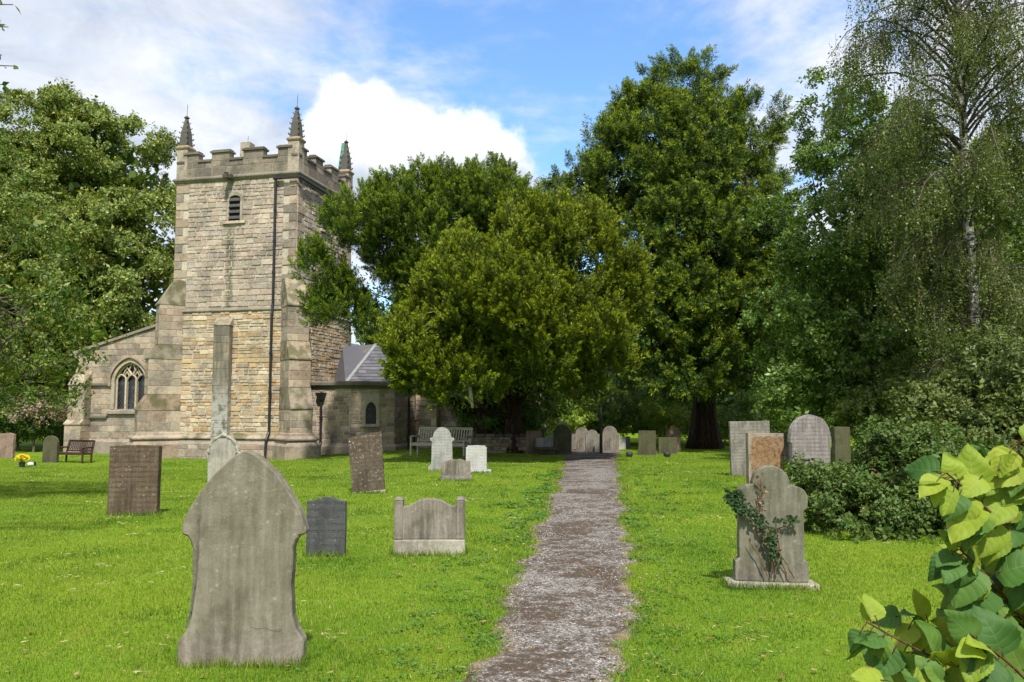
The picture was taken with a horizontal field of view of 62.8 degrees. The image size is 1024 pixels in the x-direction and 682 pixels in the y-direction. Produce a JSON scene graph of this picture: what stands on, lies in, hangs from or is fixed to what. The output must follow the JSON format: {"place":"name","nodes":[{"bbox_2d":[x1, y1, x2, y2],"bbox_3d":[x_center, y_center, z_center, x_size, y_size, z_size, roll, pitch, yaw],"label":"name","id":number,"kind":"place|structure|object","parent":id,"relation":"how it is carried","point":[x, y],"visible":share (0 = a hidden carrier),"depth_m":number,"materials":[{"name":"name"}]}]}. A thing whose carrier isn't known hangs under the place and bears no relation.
{"place":"outdoors","nodes":[
{"label":"outdoors","id":0,"kind":"place"},
{"bbox_2d":[0,427,966,681],"bbox_3d":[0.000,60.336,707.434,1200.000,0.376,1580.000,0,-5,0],"label":"ground","id":1,"kind":"structure","parent":0,"point":[25,447],"depth_m":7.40,"materials":[{"name":"plant"}]},
{"bbox_2d":[0,433,15,457],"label":"headstone","id":2,"kind":"object","parent":1,"relation":"on","point":[7,444],"visible":0.84,"depth_m":34.55,"materials":[{"name":"stone"}]},
{"bbox_2d":[0,0,20,99],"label":"tree branch","id":3,"kind":"object","parent":1,"relation":"on","point":[5,88],"visible":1,"depth_m":8.46,"materials":[{"name":"green plant"}]},
{"bbox_2d":[14,454,30,466],"bbox_3d":[-16.689,4.066,28.582,0.514,0.469,0.500,0,-5,0],"label":"flower pot","id":4,"kind":"object","parent":1,"relation":"on","point":[24,456],"visible":1,"depth_m":28.50,"materials":[{"name":"yellow plant"}]},
{"bbox_2d":[27,462,35,465],"bbox_3d":[-16.700,4.272,29.154,0.278,0.172,0.157,0,-5,0],"label":"grave vase","id":5,"kind":"object","parent":1,"relation":"on","point":[31,463],"visible":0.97,"depth_m":29.11,"materials":[{"name":"ceramic"}]},
{"bbox_2d":[0,374,67,450],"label":"laurel shrub","id":6,"kind":"object","parent":1,"relation":"on","point":[19,429],"visible":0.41,"depth_m":39.67,"materials":[{"name":"green plant"}]},
{"bbox_2d":[1,391,67,451],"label":"blossom shrub","id":7,"kind":"object","parent":1,"relation":"on","point":[35,417],"visible":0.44,"depth_m":38.59,"materials":[{"name":"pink plant"}]},
{"bbox_2d":[42,436,59,462],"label":"headstone","id":8,"kind":"object","parent":1,"relation":"on","point":[50,451],"visible":0.9,"depth_m":31.33,"materials":[{"name":"stone"}]},
{"bbox_2d":[0,123,127,423],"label":"cherry tree","id":9,"kind":"object","parent":1,"relation":"on","point":[11,371],"visible":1,"depth_m":15.33,"materials":[{"name":"green plant"}]},
{"bbox_2d":[58,440,95,463],"bbox_3d":[-16.350,4.148,31.405,1.292,0.873,0.624,-2,-5,20],"label":"garden bench","id":10,"kind":"object","parent":1,"relation":"on","point":[82,453],"visible":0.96,"depth_m":31.48,"materials":[{"name":"brown wood"}]},
{"bbox_2d":[0,77,178,445],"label":"lime tree","id":11,"kind":"object","parent":1,"relation":"on","point":[111,216],"visible":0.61,"depth_m":43.95,"materials":[{"name":"green plant"}]},
{"bbox_2d":[107,445,161,515],"bbox_3d":[-5.805,2.196,12.900,0.756,1.191,0.130,0,-6,-2],"label":"headstone","id":12,"kind":"object","parent":1,"relation":"on","point":[134,482],"visible":0.9,"depth_m":12.85,"materials":[{"name":"brown stone"}]},
{"bbox_2d":[205,432,240,482],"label":"headstone","id":13,"kind":"object","parent":1,"relation":"on","point":[223,449],"visible":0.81,"depth_m":15.11,"materials":[{"name":"grey stone"}]},
{"bbox_2d":[178,450,308,666],"bbox_3d":[-1.715,1.483,5.385,0.787,1.551,0.140,0,-5,-3],"label":"headstone","id":14,"kind":"object","parent":1,"relation":"on","point":[245,526],"visible":0.98,"depth_m":5.33,"materials":[{"name":"grey stone"}]},
{"bbox_2d":[63,96,582,459],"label":"church","id":15,"kind":"structure","parent":1,"relation":"on","point":[228,343],"depth_m":34.52,"materials":[{"name":"stone"}]},
{"bbox_2d":[106,355,144,413],"bbox_3d":[-17.370,1.988,38.198,2.240,2.660,0.359,-1,-5,13],"label":"aisle window","id":16,"kind":"structure","parent":15,"relation":"in","point":[130,381],"depth_m":38.30,"materials":[{"name":"stone"}]},
{"bbox_2d":[223,192,244,223],"bbox_3d":[-11.506,-5.531,34.769,1.000,1.360,0.096,-1,-5,13],"label":"belfry window","id":17,"kind":"structure","parent":15,"relation":"in","point":[234,199],"depth_m":34.77,"materials":[{"name":"stone"}]},
{"bbox_2d":[320,204,331,235],"bbox_3d":[-8.120,-5.376,36.640,0.096,1.360,1.000,-1,-5,13],"label":"belfry window","id":18,"kind":"structure","parent":15,"relation":"in","point":[321,229],"depth_m":36.35,"materials":[{"name":"stone"}]},
{"bbox_2d":[362,397,379,426],"bbox_3d":[-5.763,2.914,34.292,0.760,1.210,0.067,2,-5,-22],"label":"lancet window","id":19,"kind":"structure","parent":15,"relation":"in","point":[370,409],"depth_m":34.31,"materials":[{"name":"beige glass"}]},
{"bbox_2d":[306,496,346,555],"bbox_3d":[-2.050,2.108,9.261,0.437,0.766,0.075,0,-5,2],"label":"headstone","id":20,"kind":"object","parent":1,"relation":"on","point":[327,520],"visible":0.84,"depth_m":9.23,"materials":[{"name":"stone"}]},
{"bbox_2d":[348,432,384,492],"bbox_3d":[-2.819,2.445,16.321,0.659,1.307,0.199,-5,-7,-4],"label":"headstone","id":21,"kind":"object","parent":1,"relation":"on","point":[366,461],"visible":0.86,"depth_m":16.26,"materials":[{"name":"brown stone"}]},
{"bbox_2d":[286,150,556,435],"bbox_3d":[-2.453,-1.259,29.604,10.709,11.269,7.215,3,-6,-33],"label":"yew tree","id":22,"kind":"object","parent":1,"relation":"on","point":[388,209],"visible":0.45,"depth_m":28.37,"materials":[{"name":"green plant"}]},
{"bbox_2d":[393,496,464,555],"bbox_3d":[-0.922,2.143,9.408,0.800,0.782,0.240,0,-5,-2],"label":"headstone","id":23,"kind":"object","parent":1,"relation":"on","point":[428,524],"visible":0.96,"depth_m":9.35,"materials":[{"name":"grey stone"}]},
{"bbox_2d":[428,427,453,470],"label":"headstone","id":24,"kind":"object","parent":1,"relation":"on","point":[441,439],"visible":0.8,"depth_m":22.24,"materials":[{"name":"stone"}]},
{"bbox_2d":[410,427,472,456],"bbox_3d":[-2.517,3.588,29.773,2.195,1.035,0.740,-2,-5,24],"label":"garden bench","id":25,"kind":"object","parent":1,"relation":"on","point":[419,436],"visible":0.8,"depth_m":29.84,"materials":[{"name":"grey wood"}]},
{"bbox_2d":[355,305,542,385],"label":"oak tree","id":26,"kind":"object","parent":1,"relation":"on","point":[366,342],"depth_m":57.43,"materials":[{"name":"green plant"}]},
{"bbox_2d":[0,461,900,680],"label":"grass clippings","id":27,"kind":"object","parent":1,"relation":"on","point":[380,532],"depth_m":8.46,"materials":[{"name":"green plant"}]},
{"bbox_2d":[440,459,471,480],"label":"headstone","id":28,"kind":"object","parent":1,"relation":"on","point":[457,469],"visible":0.79,"depth_m":19.16,"materials":[{"name":"grey stone"}]},
{"bbox_2d":[17,458,922,680],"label":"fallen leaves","id":29,"kind":"object","parent":1,"relation":"on","point":[77,672],"visible":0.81,"depth_m":6.46,"materials":[{"name":"brown plant"}]},
{"bbox_2d":[466,445,491,472],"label":"headstone","id":30,"kind":"object","parent":1,"relation":"on","point":[476,455],"visible":0.69,"depth_m":21.78,"materials":[{"name":"white stone"}]},
{"bbox_2d":[468,433,525,452],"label":"stone wall","id":31,"kind":"structure","parent":1,"relation":"on","point":[497,443],"depth_m":31.41,"materials":[{"name":"grey stone"}]},
{"bbox_2d":[442,363,576,442],"bbox_3d":[-0.173,2.675,34.459,5.282,4.137,5.278,4,-6,-41],"label":"laurel shrub","id":32,"kind":"object","parent":1,"relation":"on","point":[536,411],"visible":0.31,"depth_m":33.31,"materials":[{"name":"green plant"}]},
{"bbox_2d":[366,181,660,453],"bbox_3d":[0.351,-0.547,26.966,7.824,9.348,9.357,-3,-6,36],"label":"yew tree","id":33,"kind":"object","parent":1,"relation":"on","point":[560,325],"visible":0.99,"depth_m":25.06,"materials":[{"name":"green plant"}]},
{"bbox_2d":[526,431,541,453],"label":"headstone","id":34,"kind":"object","parent":1,"relation":"on","point":[531,436],"visible":0.65,"depth_m":30.86,"materials":[{"name":"stone"}]},
{"bbox_2d":[283,470,805,681],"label":"clover","id":35,"kind":"object","parent":1,"relation":"on","point":[488,584],"visible":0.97,"depth_m":7.47,"materials":[{"name":"green plant"}]},
{"bbox_2d":[534,435,559,454],"bbox_3d":[1.255,3.873,30.594,0.780,0.830,0.900,1,-5,-10],"label":"table tomb","id":36,"kind":"object","parent":1,"relation":"on","point":[544,446],"visible":0.91,"depth_m":30.57,"materials":[{"name":"stone"}]},
{"bbox_2d":[554,421,571,454],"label":"headstone","id":37,"kind":"object","parent":1,"relation":"on","point":[562,438],"visible":0.88,"depth_m":30.50,"materials":[{"name":"stone"}]},
{"bbox_2d":[538,384,602,431],"bbox_3d":[1.915,3.322,36.802,4.239,3.170,2.735,0,-5,0],"label":"laurel shrub","id":38,"kind":"object","parent":1,"relation":"on","point":[577,420],"visible":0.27,"depth_m":36.09,"materials":[{"name":"green plant"}]},
{"bbox_2d":[572,434,575,448],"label":"headstone","id":39,"kind":"object","parent":1,"relation":"on","point":[573,441],"visible":0.34,"depth_m":34.64,"materials":[{"name":"grey stone"}]},
{"bbox_2d":[576,427,587,449],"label":"headstone","id":40,"kind":"object","parent":1,"relation":"on","point":[581,432],"visible":0.66,"depth_m":33.53,"materials":[{"name":"grey stone"}]},
{"bbox_2d":[537,365,642,433],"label":"oak tree","id":41,"kind":"object","parent":1,"relation":"on","point":[608,399],"depth_m":58.30,"materials":[{"name":"green plant"}]},
{"bbox_2d":[585,430,599,451],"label":"headstone","id":42,"kind":"object","parent":1,"relation":"on","point":[592,442],"visible":0.83,"depth_m":32.14,"materials":[{"name":"grey stone"}]},
{"bbox_2d":[599,407,602,452],"bbox_3d":[3.299,3.418,31.134,0.116,1.924,0.111,2,-5,-22],"label":"wooden post","id":43,"kind":"object","parent":1,"relation":"on","point":[601,434],"visible":0.84,"depth_m":31.10,"materials":[{"name":"brown wood"}]},
{"bbox_2d":[567,364,648,435],"bbox_3d":[4.062,3.026,40.178,5.012,4.295,5.264,-2,-5,19],"label":"laurel shrub","id":44,"kind":"object","parent":1,"relation":"on","point":[608,418],"visible":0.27,"depth_m":39.01,"materials":[{"name":"green plant"}]},
{"bbox_2d":[603,426,618,450],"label":"headstone","id":45,"kind":"object","parent":1,"relation":"on","point":[610,438],"visible":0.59,"depth_m":33.03,"materials":[{"name":"grey stone"}]},
{"bbox_2d":[619,437,625,449],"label":"headstone","id":46,"kind":"object","parent":1,"relation":"on","point":[622,442],"visible":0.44,"depth_m":34.12,"materials":[{"name":"white stone"}]},
{"bbox_2d":[626,436,629,448],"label":"headstone","id":47,"kind":"object","parent":1,"relation":"on","point":[627,442],"visible":0.54,"depth_m":35.12,"materials":[{"name":"grey stone"}]},
{"bbox_2d":[626,452,632,456],"bbox_3d":[4.024,3.897,28.752,0.257,0.200,0.257,0,-5,0],"label":"grave pot","id":48,"kind":"object","parent":1,"relation":"on","point":[629,454],"visible":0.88,"depth_m":28.66,"materials":[{"name":"grey stone"}]},
{"bbox_2d":[638,431,655,454],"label":"headstone","id":49,"kind":"object","parent":1,"relation":"on","point":[646,442],"visible":0.86,"depth_m":30.35,"materials":[{"name":"stone"}]},
{"bbox_2d":[602,370,692,441],"bbox_3d":[6.857,3.288,40.835,5.076,3.907,5.285,0,-5,0],"label":"laurel shrub","id":50,"kind":"object","parent":1,"relation":"on","point":[688,406],"visible":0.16,"depth_m":39.96,"materials":[{"name":"green plant"}]},
{"bbox_2d":[593,253,727,431],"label":"oak tree","id":51,"kind":"object","parent":1,"relation":"on","point":[639,338],"visible":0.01,"depth_m":60.58,"materials":[{"name":"green plant"}]},
{"bbox_2d":[641,394,691,443],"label":"laurel shrub","id":52,"kind":"object","parent":1,"relation":"on","point":[664,423],"visible":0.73,"depth_m":37.58,"materials":[{"name":"green plant"}]},
{"bbox_2d":[663,452,670,456],"bbox_3d":[5.393,3.953,29.159,0.257,0.200,0.257,0,-5,0],"label":"grave pot","id":53,"kind":"object","parent":1,"relation":"on","point":[667,454],"visible":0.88,"depth_m":29.06,"materials":[{"name":"grey stone"}]},
{"bbox_2d":[658,437,677,453],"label":"headstone","id":54,"kind":"object","parent":1,"relation":"on","point":[668,444],"visible":0.83,"depth_m":31.29,"materials":[{"name":"stone"}]},
{"bbox_2d":[665,425,680,450],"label":"headstone","id":55,"kind":"object","parent":1,"relation":"on","point":[672,431],"visible":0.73,"depth_m":33.71,"materials":[{"name":"stone"}]},
{"bbox_2d":[534,43,820,448],"bbox_3d":[6.589,-4.322,35.350,12.214,18.247,9.423,0,-5,0],"label":"yew tree","id":56,"kind":"object","parent":1,"relation":"on","point":[689,161],"visible":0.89,"depth_m":33.35,"materials":[{"name":"green plant"}]},
{"bbox_2d":[689,374,799,444],"bbox_3d":[10.535,3.307,38.868,4.842,3.972,4.530,3,-5,-31],"label":"laurel shrub","id":57,"kind":"object","parent":1,"relation":"on","point":[743,406],"visible":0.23,"depth_m":38.16,"materials":[{"name":"green plant"}]},
{"bbox_2d":[728,421,769,476],"bbox_3d":[5.818,2.691,20.497,0.965,1.463,0.150,-1,-5,3],"label":"headstone","id":58,"kind":"object","parent":1,"relation":"on","point":[738,430],"visible":0.6,"depth_m":20.46,"materials":[{"name":"grey stone"}]},
{"bbox_2d":[647,263,857,434],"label":"oak tree","id":59,"kind":"object","parent":1,"relation":"on","point":[800,391],"visible":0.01,"depth_m":54.26,"materials":[{"name":"green plant"}]},
{"bbox_2d":[745,433,784,482],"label":"headstone","id":60,"kind":"object","parent":1,"relation":"on","point":[762,449],"visible":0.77,"depth_m":16.88,"materials":[{"name":"red stone"}]},
{"bbox_2d":[723,465,819,589],"bbox_3d":[2.351,1.755,7.635,0.819,1.234,0.269,1,-5,4],"label":"headstone","id":61,"kind":"object","parent":1,"relation":"on","point":[782,498],"visible":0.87,"depth_m":7.58,"materials":[{"name":"grey stone"}]},
{"bbox_2d":[722,473,799,579],"bbox_3d":[2.237,1.657,7.520,0.688,0.951,0.083,0,-5,4],"label":"ivy","id":62,"kind":"object","parent":61,"relation":"attached to","point":[736,503],"visible":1,"depth_m":7.52,"materials":[{"name":"green plant"}]},
{"bbox_2d":[770,431,788,461],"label":"headstone","id":63,"kind":"object","parent":1,"relation":"on","point":[786,449],"visible":0.2,"depth_m":26.16,"materials":[{"name":"grey stone"}]},
{"bbox_2d":[787,415,830,490],"bbox_3d":[5.875,2.295,16.556,0.999,1.678,0.339,1,-4,-8],"label":"headstone","id":64,"kind":"object","parent":1,"relation":"on","point":[809,436],"visible":0.52,"depth_m":16.51,"materials":[{"name":"grey stone"}]},
{"bbox_2d":[724,212,938,433],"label":"oak tree","id":65,"kind":"object","parent":1,"relation":"on","point":[803,396],"visible":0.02,"depth_m":52.95,"materials":[{"name":"green plant"}]},
{"bbox_2d":[831,427,850,463],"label":"headstone","id":66,"kind":"object","parent":1,"relation":"on","point":[840,442],"visible":0.65,"depth_m":20.39,"materials":[{"name":"stone"}]},
{"bbox_2d":[864,417,871,448],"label":"tall weed","id":67,"kind":"object","parent":1,"relation":"on","point":[868,419],"visible":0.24,"depth_m":12.54,"materials":[{"name":"green plant"}]},
{"bbox_2d":[732,55,1023,457],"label":"hornbeam tree","id":68,"kind":"object","parent":1,"relation":"on","point":[848,347],"visible":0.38,"depth_m":25.48,"materials":[{"name":"green plant"}]},
{"bbox_2d":[779,407,1002,543],"bbox_3d":[5.348,1.943,11.649,3.505,2.044,3.003,0,-5,0],"label":"bramble bush","id":69,"kind":"object","parent":1,"relation":"on","point":[872,489],"visible":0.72,"depth_m":11.08,"materials":[{"name":"green plant"}]},
{"bbox_2d":[824,349,969,450],"bbox_3d":[10.764,1.993,22.852,3.705,3.510,3.759,4,-6,-43],"label":"hawthorn shrub","id":70,"kind":"object","parent":1,"relation":"on","point":[872,395],"visible":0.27,"depth_m":22.68,"materials":[{"name":"green plant"}]},
{"bbox_2d":[806,0,1023,416],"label":"birch tree","id":71,"kind":"object","parent":1,"relation":"on","point":[943,268],"visible":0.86,"depth_m":20.60,"materials":[{"name":"green plant"}]},
{"bbox_2d":[924,407,933,428],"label":"tall weed","id":72,"kind":"object","parent":1,"relation":"on","point":[925,409],"visible":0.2,"depth_m":12.85,"materials":[{"name":"green plant"}]},
{"bbox_2d":[844,424,1023,681],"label":"linden bush","id":73,"kind":"object","parent":1,"relation":"on","point":[976,634],"visible":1,"depth_m":1.91,"materials":[{"name":"green plant"}]},
{"bbox_2d":[944,421,952,433],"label":"tall weed","id":74,"kind":"object","parent":1,"relation":"on","point":[948,425],"visible":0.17,"depth_m":12.73,"materials":[{"name":"green plant"}]},
{"bbox_2d":[881,320,1023,453],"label":"hedge","id":75,"kind":"object","parent":1,"relation":"on","point":[984,396],"visible":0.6,"depth_m":14.01,"materials":[{"name":"green plant"}]},
{"bbox_2d":[0,0,1023,344],"label":"sky","id":76,"kind":"structure","parent":0,"point":[516,79],"materials":[{"name":"blue"}]},
{"bbox_2d":[455,449,646,681],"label":"path","id":77,"kind":"structure","parent":0,"point":[557,644],"depth_m":7.17,"materials":[{"name":"grey gravel"}]}
]}

